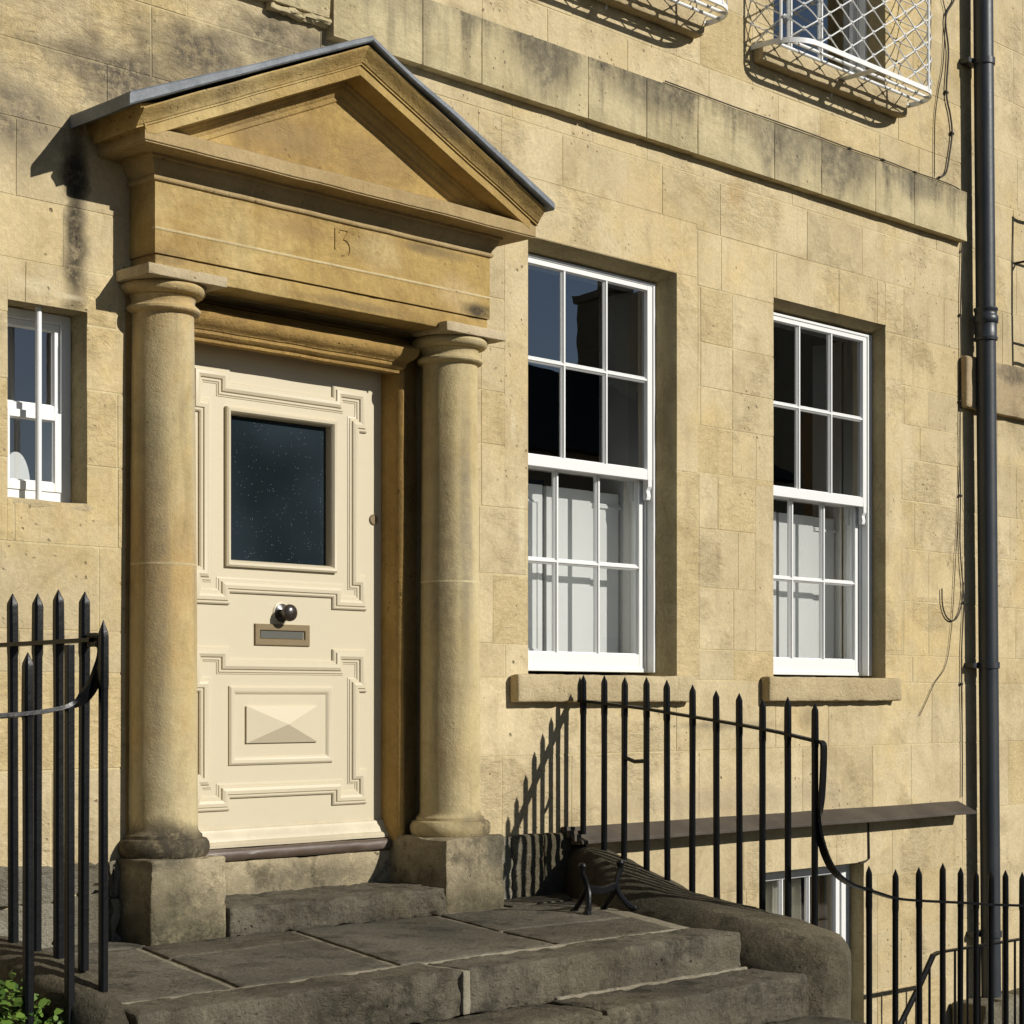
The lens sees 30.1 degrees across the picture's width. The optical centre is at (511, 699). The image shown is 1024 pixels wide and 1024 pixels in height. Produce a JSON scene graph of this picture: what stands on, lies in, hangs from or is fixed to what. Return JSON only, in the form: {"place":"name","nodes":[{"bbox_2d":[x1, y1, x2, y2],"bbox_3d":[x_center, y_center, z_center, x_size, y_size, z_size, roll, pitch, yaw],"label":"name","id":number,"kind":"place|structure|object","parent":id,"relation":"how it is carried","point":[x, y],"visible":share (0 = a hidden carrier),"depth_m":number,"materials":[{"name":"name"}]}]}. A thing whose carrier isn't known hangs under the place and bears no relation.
{"place":"outdoors","nodes":[
{"label":"outdoors","id":0,"kind":"place"},
{"bbox_2d":[0,970,63,1023],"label":"leafy plant","id":1,"kind":"object","parent":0,"point":[14,997],"visible":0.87,"depth_m":5.65,"materials":[{"name":"green plant"}]},
{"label":"pavement","id":2,"kind":"structure","parent":0,"visible":0},
{"bbox_2d":[0,936,128,1023],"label":"flank wall","id":3,"kind":"structure","parent":2,"relation":"on","point":[92,1004],"depth_m":5.76,"materials":[{"name":"stone"}]},
{"bbox_2d":[0,590,108,1023],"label":"railing","id":4,"kind":"object","parent":3,"relation":"on","point":[66,703],"visible":0.96,"depth_m":5.81,"materials":[{"name":"black metal"}]},
{"bbox_2d":[42,881,865,1023],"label":"entrance steps","id":5,"kind":"structure","parent":2,"relation":"on","point":[385,952],"depth_m":7.23,"materials":[{"name":"stone"}]},
{"bbox_2d":[570,859,637,914],"bbox_3d":[0.400,0.850,8.646,0.170,0.235,0.363,0,0,44],"label":"boot scraper","id":6,"kind":"object","parent":5,"relation":"on","point":[613,888],"visible":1,"depth_m":8.63,"materials":[{"name":"black paint"}]},
{"bbox_2d":[563,845,851,1019],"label":"flank wall","id":7,"kind":"structure","parent":2,"relation":"on","point":[819,958],"depth_m":8.28,"materials":[{"name":"stone"}]},
{"bbox_2d":[577,675,872,925],"bbox_3d":[0.972,0.513,9.123,1.531,1.273,0.421,0,0,44],"label":"railing","id":8,"kind":"object","parent":7,"relation":"on","point":[817,808],"visible":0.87,"depth_m":8.86,"materials":[{"name":"black metal"}]},
{"label":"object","id":9,"kind":"structure","parent":0,"visible":0},
{"bbox_2d":[0,0,975,1023],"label":"town house","id":10,"kind":"structure","parent":9,"relation":"on","point":[418,418],"depth_m":8.91,"materials":[{"name":"stone"}]},
{"bbox_2d":[10,452,29,479],"bbox_3d":[-1.968,-0.915,7.520,0.025,0.130,0.124,0,0,44],"label":"rounded panel","id":11,"kind":"object","parent":10,"relation":"in","point":[18,468],"visible":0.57,"depth_m":7.52,"materials":[{"name":"white paint"}]},
{"bbox_2d":[7,306,92,511],"bbox_3d":[-1.909,-1.134,7.490,0.303,0.802,0.424,0,0,44],"label":"window","id":12,"kind":"structure","parent":10,"relation":"in","point":[51,409],"depth_m":7.54,"materials":[{"name":"white paint"}]},
{"bbox_2d":[194,342,388,848],"bbox_3d":[-1.016,-0.470,8.448,0.132,2.219,1.198,0,0,44],"label":"door","id":13,"kind":"structure","parent":10,"relation":"in","point":[288,449],"depth_m":8.48,"materials":[{"name":"beige paint"}]},
{"bbox_2d":[510,253,695,702],"bbox_3d":[0.308,-1.104,9.841,0.567,2.237,1.363,0,0,44],"label":"window","id":14,"kind":"structure","parent":10,"relation":"in","point":[598,559],"depth_m":10.05,"materials":[{"name":"white paint"}]},
{"bbox_2d":[596,0,704,38],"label":"window","id":15,"kind":"structure","parent":10,"relation":"in","point":[672,16],"depth_m":9.95,"materials":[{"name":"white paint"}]},
{"bbox_2d":[605,0,727,26],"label":"window guard","id":16,"kind":"object","parent":10,"relation":"attached to","point":[721,17],"visible":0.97,"depth_m":9.97,"materials":[{"name":"white metal"}]},
{"bbox_2d":[766,864,849,948],"bbox_3d":[1.612,1.786,11.131,0.180,1.629,1.008,0,0,44],"label":"window","id":17,"kind":"structure","parent":10,"relation":"in","point":[833,895],"depth_m":11.35,"materials":[{"name":"white paint"}]},
{"bbox_2d":[665,80,962,252],"bbox_3d":[1.843,-3.059,11.077,0.013,0.421,2.956,0,0,44],"label":"cable","id":18,"kind":"object","parent":10,"relation":"attached to","point":[882,159],"visible":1,"depth_m":10.97,"materials":[{"name":"black rubber"}]},
{"bbox_2d":[753,0,906,117],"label":"window","id":19,"kind":"structure","parent":10,"relation":"in","point":[782,60],"depth_m":11.18,"materials":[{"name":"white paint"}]},
{"bbox_2d":[761,312,901,700],"bbox_3d":[1.702,-1.104,11.260,0.567,2.228,1.333,0,0,44],"label":"window","id":20,"kind":"structure","parent":10,"relation":"in","point":[822,562],"depth_m":11.53,"materials":[{"name":"white paint"}]},
{"bbox_2d":[749,0,932,107],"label":"window guard","id":21,"kind":"object","parent":10,"relation":"attached to","point":[780,40],"visible":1,"depth_m":10.93,"materials":[{"name":"white metal"}]},
{"bbox_2d":[919,461,959,715],"bbox_3d":[2.689,-0.749,11.940,0.005,1.702,0.476,0,0,44],"label":"cable","id":22,"kind":"object","parent":10,"relation":"attached to","point":[953,592],"visible":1,"depth_m":12.05,"materials":[{"name":"beige plastic"}]},
{"bbox_2d":[934,0,945,176],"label":"cable","id":23,"kind":"object","parent":10,"relation":"attached to","point":[938,91],"visible":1,"depth_m":11.92,"materials":[{"name":"black rubber"}]},
{"bbox_2d":[938,0,954,177],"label":"cable","id":24,"kind":"object","parent":10,"relation":"attached to","point":[946,92],"visible":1,"depth_m":11.99,"materials":[{"name":"black rubber"}]},
{"bbox_2d":[941,582,963,620],"bbox_3d":[2.793,-0.623,12.043,0.010,0.255,0.264,0,0,44],"label":"cable","id":25,"kind":"object","parent":10,"relation":"attached to","point":[943,606],"visible":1,"depth_m":12.02,"materials":[{"name":"grey plastic"}]},
{"bbox_2d":[958,246,965,796],"bbox_3d":[2.870,-1.140,12.122,0.014,3.520,0.067,0,0,44],"label":"cable","id":26,"kind":"object","parent":10,"relation":"attached to","point":[960,495],"visible":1,"depth_m":12.11,"materials":[{"name":"black rubber"}]},
{"bbox_2d":[898,938,1018,1023],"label":"handrail","id":27,"kind":"object","parent":9,"relation":"on","point":[926,971],"visible":0.69,"depth_m":10.96,"materials":[{"name":"black metal"}]},
{"bbox_2d":[951,988,1018,1023],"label":"rubble wall","id":28,"kind":"structure","parent":9,"relation":"on","point":[997,1010],"depth_m":11.98,"materials":[{"name":"stone"}]},
{"bbox_2d":[961,0,1023,999],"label":"town house","id":29,"kind":"structure","parent":9,"relation":"on","point":[1008,21],"depth_m":12.50,"materials":[{"name":"stone"}]},
{"bbox_2d":[959,0,1001,997],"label":"drainpipe","id":30,"kind":"object","parent":29,"relation":"attached to","point":[985,310],"visible":0.95,"depth_m":12.11,"materials":[{"name":"black metal"}]},
{"bbox_3d":[5.036,2.900,12.176,0.200,1.600,10.200,0,0,44],"label":"retaining wall","id":31,"kind":"object","parent":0,"visible":0},
{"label":"area kerb","id":32,"kind":"structure","parent":31,"relation":"on","visible":0},
{"bbox_2d":[863,863,1023,1023],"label":"railing","id":33,"kind":"object","parent":32,"relation":"on","point":[942,901],"visible":1,"depth_m":9.30,"materials":[{"name":"black metal"}]}
]}

